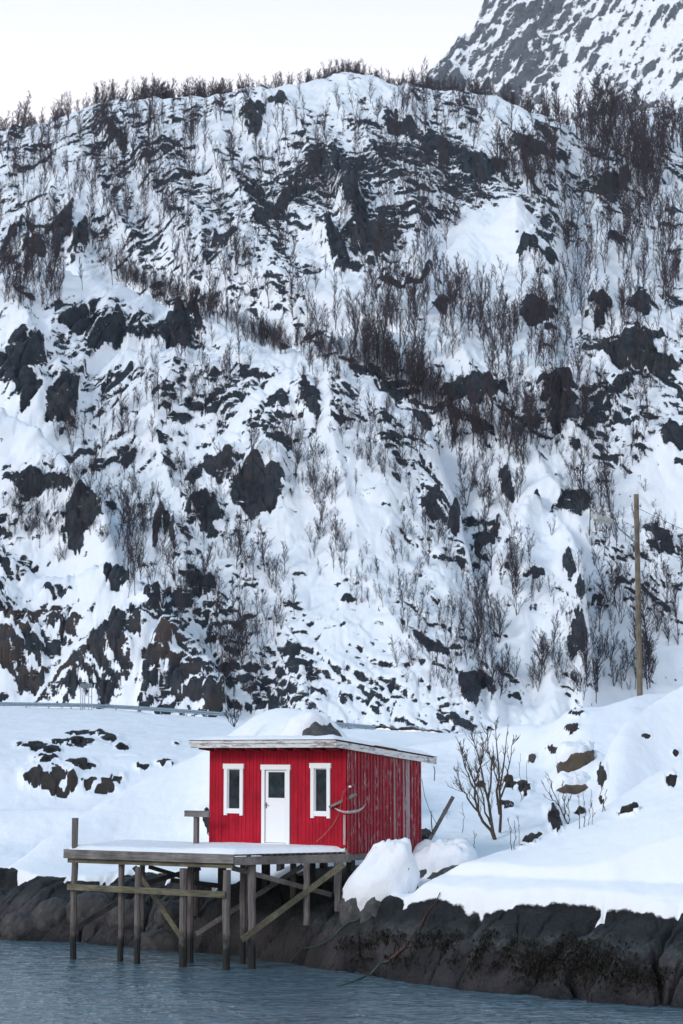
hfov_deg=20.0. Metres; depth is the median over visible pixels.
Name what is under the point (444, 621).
birch shrub
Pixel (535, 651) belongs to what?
birch
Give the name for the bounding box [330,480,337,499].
birch
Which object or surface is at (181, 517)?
birch shrub
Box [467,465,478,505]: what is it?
birch
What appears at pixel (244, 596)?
birch shrub
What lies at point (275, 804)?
door
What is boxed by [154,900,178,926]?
boulder
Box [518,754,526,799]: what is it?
twig
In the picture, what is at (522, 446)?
birch
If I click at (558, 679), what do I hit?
birch shrub
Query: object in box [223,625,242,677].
birch
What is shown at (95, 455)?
birch
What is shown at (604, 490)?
birch
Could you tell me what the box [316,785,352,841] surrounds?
mooring rope
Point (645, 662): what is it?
birch
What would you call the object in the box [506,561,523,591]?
birch
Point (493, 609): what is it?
birch
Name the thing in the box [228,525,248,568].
birch
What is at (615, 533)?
birch
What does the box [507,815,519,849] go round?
twig
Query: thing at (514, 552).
birch
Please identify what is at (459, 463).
birch
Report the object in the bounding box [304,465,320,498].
birch
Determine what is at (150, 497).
birch
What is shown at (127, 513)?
birch
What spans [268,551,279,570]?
birch shrub
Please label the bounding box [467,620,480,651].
birch
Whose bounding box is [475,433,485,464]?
birch
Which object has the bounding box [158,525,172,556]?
birch
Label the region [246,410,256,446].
birch
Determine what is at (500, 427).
birch
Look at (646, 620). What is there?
birch
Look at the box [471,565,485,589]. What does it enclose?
birch shrub
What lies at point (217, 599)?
birch
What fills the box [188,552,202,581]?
birch
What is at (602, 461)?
birch
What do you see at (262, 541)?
birch
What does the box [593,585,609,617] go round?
birch
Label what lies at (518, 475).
birch
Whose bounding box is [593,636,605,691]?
birch
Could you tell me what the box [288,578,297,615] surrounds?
birch
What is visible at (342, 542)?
birch shrub
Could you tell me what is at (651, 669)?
birch
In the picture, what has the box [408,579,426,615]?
birch
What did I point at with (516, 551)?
birch
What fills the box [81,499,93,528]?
birch
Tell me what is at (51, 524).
birch shrub
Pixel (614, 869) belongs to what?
ground
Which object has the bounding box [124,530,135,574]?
birch
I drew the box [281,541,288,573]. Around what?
birch
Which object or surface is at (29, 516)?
birch
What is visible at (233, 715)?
shrub
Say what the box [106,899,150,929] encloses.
boulder
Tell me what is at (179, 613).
birch
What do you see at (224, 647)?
birch shrub
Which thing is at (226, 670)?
birch shrub
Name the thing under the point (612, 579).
birch
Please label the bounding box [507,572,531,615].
birch
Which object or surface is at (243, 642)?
birch
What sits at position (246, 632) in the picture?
birch
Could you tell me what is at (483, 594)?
birch
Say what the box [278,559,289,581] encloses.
birch
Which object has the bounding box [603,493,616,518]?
birch shrub
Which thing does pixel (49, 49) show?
sky
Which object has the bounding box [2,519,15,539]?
birch shrub
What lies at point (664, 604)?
birch
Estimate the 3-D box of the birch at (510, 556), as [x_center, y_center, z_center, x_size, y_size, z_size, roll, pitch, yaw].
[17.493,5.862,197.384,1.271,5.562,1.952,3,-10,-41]
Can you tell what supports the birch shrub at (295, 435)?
on the hillside
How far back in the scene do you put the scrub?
204.55 m
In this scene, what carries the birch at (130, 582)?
on the hillside
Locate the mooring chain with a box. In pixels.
[388,893,439,960]
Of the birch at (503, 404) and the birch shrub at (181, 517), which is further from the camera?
the birch at (503, 404)
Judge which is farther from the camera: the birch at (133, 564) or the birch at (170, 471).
the birch at (170, 471)
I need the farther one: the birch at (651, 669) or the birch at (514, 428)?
the birch at (514, 428)
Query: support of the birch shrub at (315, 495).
on the hillside
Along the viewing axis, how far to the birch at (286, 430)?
219.25 m
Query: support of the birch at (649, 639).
on the hillside
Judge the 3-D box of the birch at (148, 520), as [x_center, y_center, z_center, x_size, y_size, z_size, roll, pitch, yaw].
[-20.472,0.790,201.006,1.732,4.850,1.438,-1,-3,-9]
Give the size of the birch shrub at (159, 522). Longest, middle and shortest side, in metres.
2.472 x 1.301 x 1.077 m
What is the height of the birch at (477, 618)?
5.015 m
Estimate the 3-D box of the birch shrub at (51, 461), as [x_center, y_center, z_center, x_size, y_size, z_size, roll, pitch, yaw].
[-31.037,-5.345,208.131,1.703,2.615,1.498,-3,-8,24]
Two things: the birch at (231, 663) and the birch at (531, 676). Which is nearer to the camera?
the birch at (231, 663)
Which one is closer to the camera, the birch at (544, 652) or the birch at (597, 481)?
the birch at (544, 652)
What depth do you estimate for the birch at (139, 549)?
196.87 m
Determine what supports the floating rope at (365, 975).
on the water
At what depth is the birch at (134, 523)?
202.61 m
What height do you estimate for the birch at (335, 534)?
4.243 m
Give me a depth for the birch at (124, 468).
223.75 m
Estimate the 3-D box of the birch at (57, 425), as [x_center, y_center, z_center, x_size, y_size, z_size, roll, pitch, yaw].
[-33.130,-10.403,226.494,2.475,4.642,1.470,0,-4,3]
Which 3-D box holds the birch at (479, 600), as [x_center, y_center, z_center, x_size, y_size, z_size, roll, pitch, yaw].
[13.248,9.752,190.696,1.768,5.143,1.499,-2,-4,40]
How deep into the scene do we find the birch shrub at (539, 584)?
197.82 m
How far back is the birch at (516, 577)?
197.15 m
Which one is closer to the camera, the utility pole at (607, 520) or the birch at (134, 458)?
the utility pole at (607, 520)
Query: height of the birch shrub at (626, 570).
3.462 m
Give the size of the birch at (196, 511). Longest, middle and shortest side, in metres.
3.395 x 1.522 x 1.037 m
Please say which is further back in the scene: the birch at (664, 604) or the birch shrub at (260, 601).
the birch at (664, 604)
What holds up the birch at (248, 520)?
on the hillside
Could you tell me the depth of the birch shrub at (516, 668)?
186.48 m
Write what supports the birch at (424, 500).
on the hillside
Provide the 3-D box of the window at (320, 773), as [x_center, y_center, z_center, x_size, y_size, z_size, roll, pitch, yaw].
[-0.517,6.990,48.585,0.681,1.368,0.092,-6,-9,38]
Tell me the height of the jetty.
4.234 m
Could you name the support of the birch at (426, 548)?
on the hillside
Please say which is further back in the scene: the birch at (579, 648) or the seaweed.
the birch at (579, 648)
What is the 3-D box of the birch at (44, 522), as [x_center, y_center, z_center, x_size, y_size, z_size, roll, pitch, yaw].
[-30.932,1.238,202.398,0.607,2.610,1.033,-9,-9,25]
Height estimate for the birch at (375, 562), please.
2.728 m
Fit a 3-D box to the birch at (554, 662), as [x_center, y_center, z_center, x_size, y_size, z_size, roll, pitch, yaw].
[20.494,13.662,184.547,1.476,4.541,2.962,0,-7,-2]
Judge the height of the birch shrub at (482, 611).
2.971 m
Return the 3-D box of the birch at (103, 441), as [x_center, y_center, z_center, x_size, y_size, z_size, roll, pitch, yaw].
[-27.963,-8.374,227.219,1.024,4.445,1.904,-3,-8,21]
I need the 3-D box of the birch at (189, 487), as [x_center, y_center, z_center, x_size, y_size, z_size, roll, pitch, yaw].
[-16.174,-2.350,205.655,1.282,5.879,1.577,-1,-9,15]
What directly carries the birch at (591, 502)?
on the hillside
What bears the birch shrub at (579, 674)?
on the hillside
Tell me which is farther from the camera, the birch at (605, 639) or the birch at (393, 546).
the birch at (393, 546)
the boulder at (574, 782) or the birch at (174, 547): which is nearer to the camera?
the boulder at (574, 782)
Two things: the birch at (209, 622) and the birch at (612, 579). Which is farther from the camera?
the birch at (612, 579)
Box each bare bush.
[446,721,504,839]
[487,715,520,832]
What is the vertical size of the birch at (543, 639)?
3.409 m
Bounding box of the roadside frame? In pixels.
[80,683,91,709]
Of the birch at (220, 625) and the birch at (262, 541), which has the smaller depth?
the birch at (220, 625)
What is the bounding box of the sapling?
[541,772,571,823]
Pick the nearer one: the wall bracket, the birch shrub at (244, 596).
the wall bracket
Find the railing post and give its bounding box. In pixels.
[184,810,209,843]
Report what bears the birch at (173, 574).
on the hillside
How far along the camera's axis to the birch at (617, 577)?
205.32 m
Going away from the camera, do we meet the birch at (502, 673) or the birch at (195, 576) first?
the birch at (502, 673)
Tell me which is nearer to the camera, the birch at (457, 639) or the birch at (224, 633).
the birch at (457, 639)
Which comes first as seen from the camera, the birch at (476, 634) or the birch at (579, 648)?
the birch at (579, 648)
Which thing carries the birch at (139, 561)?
on the hillside
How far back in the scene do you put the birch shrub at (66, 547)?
199.51 m
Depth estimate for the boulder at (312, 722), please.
58.60 m
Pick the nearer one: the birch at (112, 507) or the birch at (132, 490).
the birch at (112, 507)
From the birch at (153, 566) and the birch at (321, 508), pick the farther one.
the birch at (321, 508)
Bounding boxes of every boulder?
[0,911,32,940]
[31,897,67,933]
[66,891,111,931]
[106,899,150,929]
[140,929,178,950]
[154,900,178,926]
[281,709,341,736]
[338,837,419,925]
[412,838,477,879]
[551,771,589,793]
[555,740,594,772]
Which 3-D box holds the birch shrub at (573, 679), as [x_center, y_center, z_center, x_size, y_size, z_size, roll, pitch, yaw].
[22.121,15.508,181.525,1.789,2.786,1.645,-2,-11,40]
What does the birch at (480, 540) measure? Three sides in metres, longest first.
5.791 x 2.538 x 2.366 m
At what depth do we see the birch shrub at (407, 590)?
192.90 m
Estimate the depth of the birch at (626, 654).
195.00 m
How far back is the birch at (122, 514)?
201.53 m
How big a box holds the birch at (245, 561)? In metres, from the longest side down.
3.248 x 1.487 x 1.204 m
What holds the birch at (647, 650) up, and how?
on the hillside
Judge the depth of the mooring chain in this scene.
44.71 m
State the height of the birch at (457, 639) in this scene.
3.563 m
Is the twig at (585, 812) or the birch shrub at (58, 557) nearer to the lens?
the twig at (585, 812)
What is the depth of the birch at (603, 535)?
209.93 m
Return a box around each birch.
[21,505,32,529]
[35,512,42,547]
[42,513,47,533]
[48,403,67,439]
[68,436,75,465]
[77,454,86,475]
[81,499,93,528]
[89,453,94,474]
[93,438,98,479]
[100,423,108,455]
[108,495,115,522]
[112,444,125,477]
[113,510,126,546]
[116,485,131,532]
[116,490,131,522]
[119,503,137,550]
[120,500,133,530]
[120,522,138,572]
[121,473,136,506]
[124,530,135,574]
[125,530,147,570]
[126,567,135,596]
[130,447,135,480]
[130,551,136,592]
[131,501,141,536]
[132,517,145,559]
[134,537,149,579]
[136,483,148,516]
[136,493,152,524]
[138,497,152,540]
[146,482,154,522]
[147,546,161,587]
[152,497,167,530]
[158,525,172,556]
[159,575,169,602]
[160,531,182,576]
[161,499,171,524]
[165,453,178,486]
[167,552,183,584]
[171,586,178,607]
[175,572,191,618]
[177,458,182,486]
[177,599,183,624]
[180,461,190,498]
[184,463,195,514]
[184,581,190,606]
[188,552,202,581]
[191,498,202,526]
[192,479,207,505]
[200,542,214,566]
[201,554,212,599]
[202,623,216,652]
[205,612,214,637]
[208,618,217,647]
[210,575,225,619]
[213,471,230,500]
[213,612,229,649]
[216,443,240,488]
[217,650,224,680]
[218,624,223,650]
[220,638,228,668]
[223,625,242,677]
[224,606,236,648]
[224,644,239,696]
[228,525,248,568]
[228,576,237,622]
[231,616,247,659]
[232,614,255,666]
[233,508,247,550]
[235,597,248,644]
[239,616,251,649]
[240,491,261,532]
[243,546,252,571]
[245,653,261,691]
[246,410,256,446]
[247,602,260,632]
[248,537,257,576]
[249,420,264,463]
[254,618,260,643]
[254,635,269,669]
[256,519,271,571]
[265,554,279,580]
[273,419,280,451]
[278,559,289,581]
[279,415,290,444]
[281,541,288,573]
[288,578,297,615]
[295,444,302,472]
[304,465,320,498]
[307,426,321,460]
[313,470,328,500]
[313,494,325,524]
[317,502,325,521]
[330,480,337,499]
[330,515,341,550]
[374,555,378,578]
[389,534,397,557]
[395,437,406,465]
[396,580,406,615]
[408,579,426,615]
[413,562,422,586]
[420,497,431,532]
[421,536,431,563]
[433,640,439,670]
[435,510,446,542]
[439,547,450,567]
[442,506,449,529]
[453,622,461,653]
[455,468,469,506]
[456,593,468,619]
[456,611,469,646]
[457,447,462,479]
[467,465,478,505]
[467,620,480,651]
[468,601,491,647]
[469,455,494,495]
[469,586,486,624]
[470,575,489,622]
[471,617,480,650]
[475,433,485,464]
[475,521,490,568]
[477,649,484,677]
[478,471,496,514]
[480,571,493,612]
[480,623,489,658]
[480,654,502,699]
[483,539,496,575]
[483,590,497,633]
[483,598,510,642]
[493,599,504,631]
[494,413,508,446]
[497,450,512,493]
[497,656,509,693]
[497,663,511,697]
[498,395,507,425]
[501,643,513,686]
[506,532,518,562]
[506,545,519,592]
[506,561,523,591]
[507,454,524,490]
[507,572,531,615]
[508,531,522,564]
[509,418,526,451]
[509,421,527,461]
[509,537,518,572]
[509,556,528,595]
[510,434,521,468]
[512,467,520,502]
[513,411,523,439]
[515,467,526,497]
[519,432,527,464]
[525,525,537,561]
[525,653,540,687]
[530,573,534,591]
[531,630,546,660]
[531,631,551,674]
[535,626,552,658]
[537,636,550,675]
[550,611,562,659]
[550,631,564,674]
[557,636,572,676]
[558,450,575,485]
[569,446,594,499]
[569,628,587,663]
[569,656,586,691]
[574,463,591,501]
[575,619,595,669]
[575,627,595,674]
[583,662,594,696]
[585,481,601,535]
[591,626,601,658]
[592,466,603,504]
[592,468,611,507]
[592,584,606,631]
[593,553,626,602]
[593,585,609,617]
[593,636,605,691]
[593,660,599,702]
[594,445,610,494]
[599,524,609,559]
[600,624,608,660]
[601,460,618,507]
[602,421,613,456]
[604,514,615,546]
[604,641,624,686]
[606,560,618,605]
[608,563,622,601]
[610,632,620,665]
[611,578,631,623]
[612,515,618,553]
[613,561,621,599]
[618,639,635,680]
[627,583,654,622]
[628,612,647,643]
[629,645,644,677]
[633,628,656,688]
[634,597,662,641]
[635,638,653,678]
[641,558,657,609]
[641,620,660,658]
[642,511,660,551]
[642,573,649,607]
[642,636,658,685]
[648,580,673,631]
[655,558,672,594]
[666,566,678,602]
[667,585,679,635]
[676,535,682,576]
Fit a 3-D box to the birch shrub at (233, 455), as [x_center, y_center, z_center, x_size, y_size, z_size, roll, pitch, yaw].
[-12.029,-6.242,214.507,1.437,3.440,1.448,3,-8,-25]
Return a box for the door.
[260,765,290,843]
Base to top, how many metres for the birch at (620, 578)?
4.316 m
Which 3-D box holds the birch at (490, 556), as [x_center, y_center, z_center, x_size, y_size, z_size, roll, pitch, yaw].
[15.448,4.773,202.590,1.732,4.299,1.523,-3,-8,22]
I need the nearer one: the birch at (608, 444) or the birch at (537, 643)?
the birch at (537, 643)
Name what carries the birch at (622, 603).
on the hillside
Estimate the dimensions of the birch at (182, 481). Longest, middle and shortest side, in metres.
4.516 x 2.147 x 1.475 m
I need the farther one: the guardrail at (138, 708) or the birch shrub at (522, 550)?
the birch shrub at (522, 550)
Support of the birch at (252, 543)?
on the hillside
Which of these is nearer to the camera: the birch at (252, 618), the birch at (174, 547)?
the birch at (252, 618)
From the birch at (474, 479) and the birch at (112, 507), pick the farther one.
the birch at (474, 479)
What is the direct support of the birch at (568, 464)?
on the hillside
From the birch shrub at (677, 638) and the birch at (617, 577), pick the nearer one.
the birch shrub at (677, 638)
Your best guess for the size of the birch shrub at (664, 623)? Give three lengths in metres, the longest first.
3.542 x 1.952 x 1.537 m
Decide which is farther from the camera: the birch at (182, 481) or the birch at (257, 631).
the birch at (182, 481)
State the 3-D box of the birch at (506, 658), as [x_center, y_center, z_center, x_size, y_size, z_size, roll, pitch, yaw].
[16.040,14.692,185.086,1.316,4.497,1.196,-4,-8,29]
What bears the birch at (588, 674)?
on the hillside
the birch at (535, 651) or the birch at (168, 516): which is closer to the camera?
the birch at (535, 651)
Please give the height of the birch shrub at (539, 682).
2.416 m
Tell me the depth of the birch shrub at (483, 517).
219.20 m
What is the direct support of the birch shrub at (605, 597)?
on the hillside
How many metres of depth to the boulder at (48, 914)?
53.88 m
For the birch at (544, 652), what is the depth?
184.86 m
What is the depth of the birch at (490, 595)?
196.08 m
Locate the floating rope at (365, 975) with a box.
[333,960,388,986]
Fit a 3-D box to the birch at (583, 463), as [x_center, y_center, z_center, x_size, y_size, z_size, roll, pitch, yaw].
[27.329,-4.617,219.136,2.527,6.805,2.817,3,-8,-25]
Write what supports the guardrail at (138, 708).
on the ground
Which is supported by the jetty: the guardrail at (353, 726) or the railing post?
the railing post
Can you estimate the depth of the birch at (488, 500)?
221.37 m
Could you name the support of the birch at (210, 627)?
on the hillside
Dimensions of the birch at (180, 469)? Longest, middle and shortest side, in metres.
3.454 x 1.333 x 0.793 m
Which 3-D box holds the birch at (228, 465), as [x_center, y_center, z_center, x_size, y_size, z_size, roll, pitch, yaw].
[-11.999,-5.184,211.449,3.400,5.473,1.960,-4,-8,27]
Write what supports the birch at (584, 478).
on the hillside
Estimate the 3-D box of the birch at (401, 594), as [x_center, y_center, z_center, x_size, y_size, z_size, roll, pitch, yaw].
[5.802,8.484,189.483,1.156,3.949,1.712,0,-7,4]
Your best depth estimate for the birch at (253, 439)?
215.81 m
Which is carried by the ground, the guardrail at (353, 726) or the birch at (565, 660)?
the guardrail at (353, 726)
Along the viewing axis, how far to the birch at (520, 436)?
226.09 m
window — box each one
[223,764,243,815]
[309,763,331,817]
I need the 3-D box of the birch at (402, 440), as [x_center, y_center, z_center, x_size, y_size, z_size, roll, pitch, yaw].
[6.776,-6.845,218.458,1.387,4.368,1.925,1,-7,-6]
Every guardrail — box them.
[0,702,238,717]
[335,722,375,729]
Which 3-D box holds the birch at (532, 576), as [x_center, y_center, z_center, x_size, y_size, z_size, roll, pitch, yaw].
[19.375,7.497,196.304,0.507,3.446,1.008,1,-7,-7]
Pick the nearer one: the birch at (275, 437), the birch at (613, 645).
the birch at (613, 645)
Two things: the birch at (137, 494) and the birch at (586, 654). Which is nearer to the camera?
the birch at (586, 654)
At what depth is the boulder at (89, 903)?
53.64 m
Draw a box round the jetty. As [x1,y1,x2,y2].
[63,818,350,969]
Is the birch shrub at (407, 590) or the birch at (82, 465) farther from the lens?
the birch at (82, 465)
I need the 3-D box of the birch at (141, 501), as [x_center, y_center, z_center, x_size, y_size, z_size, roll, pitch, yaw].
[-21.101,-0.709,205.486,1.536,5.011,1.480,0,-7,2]
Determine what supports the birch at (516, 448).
on the hillside
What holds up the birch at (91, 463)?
on the hillside
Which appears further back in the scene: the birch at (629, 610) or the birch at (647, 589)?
the birch at (647, 589)
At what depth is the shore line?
46.87 m
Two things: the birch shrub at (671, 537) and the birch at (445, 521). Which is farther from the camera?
the birch shrub at (671, 537)
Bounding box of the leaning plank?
[428,796,454,839]
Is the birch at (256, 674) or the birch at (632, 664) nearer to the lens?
the birch at (256, 674)
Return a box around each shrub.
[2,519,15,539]
[47,450,60,472]
[47,510,58,534]
[53,544,64,561]
[58,537,70,558]
[95,521,110,542]
[125,470,138,487]
[156,512,164,532]
[161,539,173,562]
[178,510,185,525]
[221,660,230,681]
[223,642,233,668]
[223,700,242,726]
[227,443,239,468]
[235,583,250,609]
[252,589,267,611]
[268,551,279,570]
[270,606,280,625]
[288,426,299,443]
[310,484,320,503]
[325,507,335,530]
[336,531,350,550]
[402,580,412,598]
[439,613,449,629]
[457,447,470,474]
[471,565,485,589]
[475,509,488,527]
[478,600,487,624]
[496,547,506,569]
[502,479,513,505]
[509,651,520,676]
[516,540,528,561]
[526,656,546,681]
[531,667,540,690]
[533,563,545,591]
[555,666,561,682]
[569,664,582,688]
[572,665,585,691]
[590,660,597,681]
[597,582,615,610]
[601,635,611,658]
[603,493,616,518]
[618,549,632,578]
[645,578,659,604]
[650,509,660,531]
[656,609,674,637]
[667,525,676,548]
[669,624,681,643]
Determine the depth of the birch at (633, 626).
195.96 m
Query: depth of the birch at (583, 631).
182.54 m
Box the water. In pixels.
[0,940,682,1023]
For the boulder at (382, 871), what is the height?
2.853 m
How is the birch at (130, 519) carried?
on the hillside
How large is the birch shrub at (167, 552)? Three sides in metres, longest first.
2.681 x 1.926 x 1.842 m
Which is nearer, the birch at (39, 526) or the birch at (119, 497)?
the birch at (39, 526)
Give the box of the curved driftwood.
[334,804,365,813]
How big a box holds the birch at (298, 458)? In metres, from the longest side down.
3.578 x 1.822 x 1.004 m
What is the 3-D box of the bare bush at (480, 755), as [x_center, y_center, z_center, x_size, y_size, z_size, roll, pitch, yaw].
[3.879,7.718,55.372,1.503,3.469,2.091,-2,-7,14]
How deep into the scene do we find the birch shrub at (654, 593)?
205.45 m
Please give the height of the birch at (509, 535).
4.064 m
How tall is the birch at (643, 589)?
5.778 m
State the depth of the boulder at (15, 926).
54.02 m
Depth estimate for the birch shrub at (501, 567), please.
201.02 m
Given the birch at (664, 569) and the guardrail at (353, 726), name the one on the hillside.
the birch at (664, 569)
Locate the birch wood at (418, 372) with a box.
[0,58,682,454]
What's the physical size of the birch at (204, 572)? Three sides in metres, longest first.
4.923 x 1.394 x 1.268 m
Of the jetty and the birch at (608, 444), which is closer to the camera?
the jetty
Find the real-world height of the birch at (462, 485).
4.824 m
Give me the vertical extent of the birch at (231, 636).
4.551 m
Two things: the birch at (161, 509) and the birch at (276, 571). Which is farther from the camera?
the birch at (161, 509)
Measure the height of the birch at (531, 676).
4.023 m
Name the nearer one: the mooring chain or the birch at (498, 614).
the mooring chain
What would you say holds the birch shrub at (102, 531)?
on the hillside
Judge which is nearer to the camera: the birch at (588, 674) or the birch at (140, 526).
the birch at (588, 674)
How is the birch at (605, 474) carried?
on the hillside
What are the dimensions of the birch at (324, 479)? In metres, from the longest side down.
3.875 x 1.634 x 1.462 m
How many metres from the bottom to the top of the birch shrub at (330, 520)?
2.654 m
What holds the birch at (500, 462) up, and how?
on the hillside
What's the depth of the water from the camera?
41.17 m
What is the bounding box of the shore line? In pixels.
[290,917,360,961]
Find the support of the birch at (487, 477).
on the hillside
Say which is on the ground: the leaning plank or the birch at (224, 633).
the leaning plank
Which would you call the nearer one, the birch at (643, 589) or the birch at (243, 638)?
the birch at (243, 638)
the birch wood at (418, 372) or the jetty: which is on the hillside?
the birch wood at (418, 372)
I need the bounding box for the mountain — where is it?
[415,0,682,123]
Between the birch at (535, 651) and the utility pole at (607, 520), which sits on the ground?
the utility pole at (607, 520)
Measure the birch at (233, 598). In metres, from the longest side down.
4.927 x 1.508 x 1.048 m
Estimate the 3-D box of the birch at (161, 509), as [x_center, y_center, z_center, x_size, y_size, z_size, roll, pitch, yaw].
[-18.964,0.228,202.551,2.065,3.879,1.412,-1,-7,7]
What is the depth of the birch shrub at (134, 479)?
221.88 m
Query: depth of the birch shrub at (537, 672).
185.04 m
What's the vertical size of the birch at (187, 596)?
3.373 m
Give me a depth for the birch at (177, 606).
186.90 m
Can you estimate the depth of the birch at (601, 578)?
205.42 m
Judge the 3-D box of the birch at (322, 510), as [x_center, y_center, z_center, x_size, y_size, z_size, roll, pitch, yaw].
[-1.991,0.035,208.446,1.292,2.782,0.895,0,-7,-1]
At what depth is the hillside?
228.22 m
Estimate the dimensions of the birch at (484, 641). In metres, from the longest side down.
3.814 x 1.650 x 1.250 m
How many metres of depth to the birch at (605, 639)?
197.21 m
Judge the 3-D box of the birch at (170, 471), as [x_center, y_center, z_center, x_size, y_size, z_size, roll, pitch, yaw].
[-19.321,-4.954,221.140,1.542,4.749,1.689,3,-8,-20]
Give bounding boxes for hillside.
[0,72,682,733]
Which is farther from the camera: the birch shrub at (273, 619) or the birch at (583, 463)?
the birch at (583, 463)
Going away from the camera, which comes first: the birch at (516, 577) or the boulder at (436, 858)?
the boulder at (436, 858)
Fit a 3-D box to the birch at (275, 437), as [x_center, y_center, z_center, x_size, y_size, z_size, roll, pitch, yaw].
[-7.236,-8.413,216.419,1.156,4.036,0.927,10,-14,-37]
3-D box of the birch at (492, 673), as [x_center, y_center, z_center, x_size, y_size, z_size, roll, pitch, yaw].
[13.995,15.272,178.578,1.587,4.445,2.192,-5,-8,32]
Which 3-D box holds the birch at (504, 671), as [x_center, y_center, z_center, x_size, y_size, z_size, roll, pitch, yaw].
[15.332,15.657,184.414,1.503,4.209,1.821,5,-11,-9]
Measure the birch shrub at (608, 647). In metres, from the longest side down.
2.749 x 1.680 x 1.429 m
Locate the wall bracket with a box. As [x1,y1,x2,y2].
[329,793,356,807]
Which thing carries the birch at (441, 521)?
on the hillside
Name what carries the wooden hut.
on the ground
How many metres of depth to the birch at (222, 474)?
210.55 m
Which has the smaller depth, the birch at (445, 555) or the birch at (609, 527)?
the birch at (445, 555)
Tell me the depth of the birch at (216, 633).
187.59 m
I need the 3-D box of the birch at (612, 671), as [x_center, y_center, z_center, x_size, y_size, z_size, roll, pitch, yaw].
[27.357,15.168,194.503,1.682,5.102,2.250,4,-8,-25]
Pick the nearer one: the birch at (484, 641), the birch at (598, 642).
the birch at (484, 641)
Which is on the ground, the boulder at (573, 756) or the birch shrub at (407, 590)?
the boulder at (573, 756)
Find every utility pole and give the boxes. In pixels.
[399,311,400,347]
[593,494,642,695]
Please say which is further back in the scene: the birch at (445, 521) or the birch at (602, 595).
the birch at (445, 521)
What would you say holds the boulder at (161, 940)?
on the ground
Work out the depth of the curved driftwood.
48.13 m
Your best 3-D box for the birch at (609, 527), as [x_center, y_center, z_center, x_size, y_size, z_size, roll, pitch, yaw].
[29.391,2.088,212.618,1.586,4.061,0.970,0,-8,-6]
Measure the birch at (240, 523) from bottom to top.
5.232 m
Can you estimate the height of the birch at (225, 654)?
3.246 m
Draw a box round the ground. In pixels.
[0,686,682,1007]
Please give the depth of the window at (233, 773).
50.38 m
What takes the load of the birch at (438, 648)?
on the hillside
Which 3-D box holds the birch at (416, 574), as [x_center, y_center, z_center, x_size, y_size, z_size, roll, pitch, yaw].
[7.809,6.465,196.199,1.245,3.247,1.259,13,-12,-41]
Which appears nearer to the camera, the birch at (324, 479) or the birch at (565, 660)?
the birch at (565, 660)
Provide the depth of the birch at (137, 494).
204.44 m
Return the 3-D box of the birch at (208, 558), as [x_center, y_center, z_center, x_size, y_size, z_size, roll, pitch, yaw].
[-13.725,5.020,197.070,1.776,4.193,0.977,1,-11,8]
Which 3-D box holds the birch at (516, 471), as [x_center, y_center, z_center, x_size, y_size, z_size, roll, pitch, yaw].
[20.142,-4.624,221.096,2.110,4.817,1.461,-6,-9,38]
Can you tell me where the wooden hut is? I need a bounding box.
[189,735,436,906]
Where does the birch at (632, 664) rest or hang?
on the hillside
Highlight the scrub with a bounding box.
[1,383,682,696]
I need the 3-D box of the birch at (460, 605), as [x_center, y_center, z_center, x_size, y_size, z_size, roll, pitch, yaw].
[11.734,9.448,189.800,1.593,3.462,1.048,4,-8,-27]
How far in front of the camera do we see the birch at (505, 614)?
191.38 m
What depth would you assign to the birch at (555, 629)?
187.02 m
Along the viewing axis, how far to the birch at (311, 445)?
217.60 m
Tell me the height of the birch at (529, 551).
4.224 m
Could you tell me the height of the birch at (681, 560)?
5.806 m
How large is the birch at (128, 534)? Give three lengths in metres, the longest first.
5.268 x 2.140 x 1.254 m
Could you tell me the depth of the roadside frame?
165.33 m
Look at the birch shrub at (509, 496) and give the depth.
220.89 m
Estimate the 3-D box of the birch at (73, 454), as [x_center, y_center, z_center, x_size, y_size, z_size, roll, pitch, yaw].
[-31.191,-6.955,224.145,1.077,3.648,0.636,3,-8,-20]
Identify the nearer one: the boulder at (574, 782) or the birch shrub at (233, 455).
the boulder at (574, 782)
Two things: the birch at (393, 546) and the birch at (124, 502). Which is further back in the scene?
the birch at (124, 502)
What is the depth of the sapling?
56.92 m
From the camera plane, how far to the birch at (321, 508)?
208.18 m
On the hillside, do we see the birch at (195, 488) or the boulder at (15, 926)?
the birch at (195, 488)
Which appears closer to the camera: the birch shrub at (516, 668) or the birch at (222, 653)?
the birch at (222, 653)
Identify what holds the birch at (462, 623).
on the hillside
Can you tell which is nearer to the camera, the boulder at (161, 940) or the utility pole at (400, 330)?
the boulder at (161, 940)
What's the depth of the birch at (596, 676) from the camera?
185.95 m
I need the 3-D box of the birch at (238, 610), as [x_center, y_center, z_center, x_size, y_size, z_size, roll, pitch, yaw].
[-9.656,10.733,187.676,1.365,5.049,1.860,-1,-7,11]
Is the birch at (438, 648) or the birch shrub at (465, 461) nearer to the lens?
the birch at (438, 648)
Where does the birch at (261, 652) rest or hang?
on the hillside
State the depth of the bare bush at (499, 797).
55.98 m
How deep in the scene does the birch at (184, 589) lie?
185.64 m
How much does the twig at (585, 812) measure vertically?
0.987 m
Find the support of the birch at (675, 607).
on the hillside
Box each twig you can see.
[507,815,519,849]
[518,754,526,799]
[577,790,594,828]
[599,787,606,811]
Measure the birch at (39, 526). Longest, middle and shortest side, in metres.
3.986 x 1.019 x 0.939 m
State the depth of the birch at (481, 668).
181.21 m
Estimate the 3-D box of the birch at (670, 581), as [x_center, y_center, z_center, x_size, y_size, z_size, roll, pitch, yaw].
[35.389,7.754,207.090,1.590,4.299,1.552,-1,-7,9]
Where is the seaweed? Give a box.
[332,926,678,1003]
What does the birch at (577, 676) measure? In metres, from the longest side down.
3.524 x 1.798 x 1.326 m
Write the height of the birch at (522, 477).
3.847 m

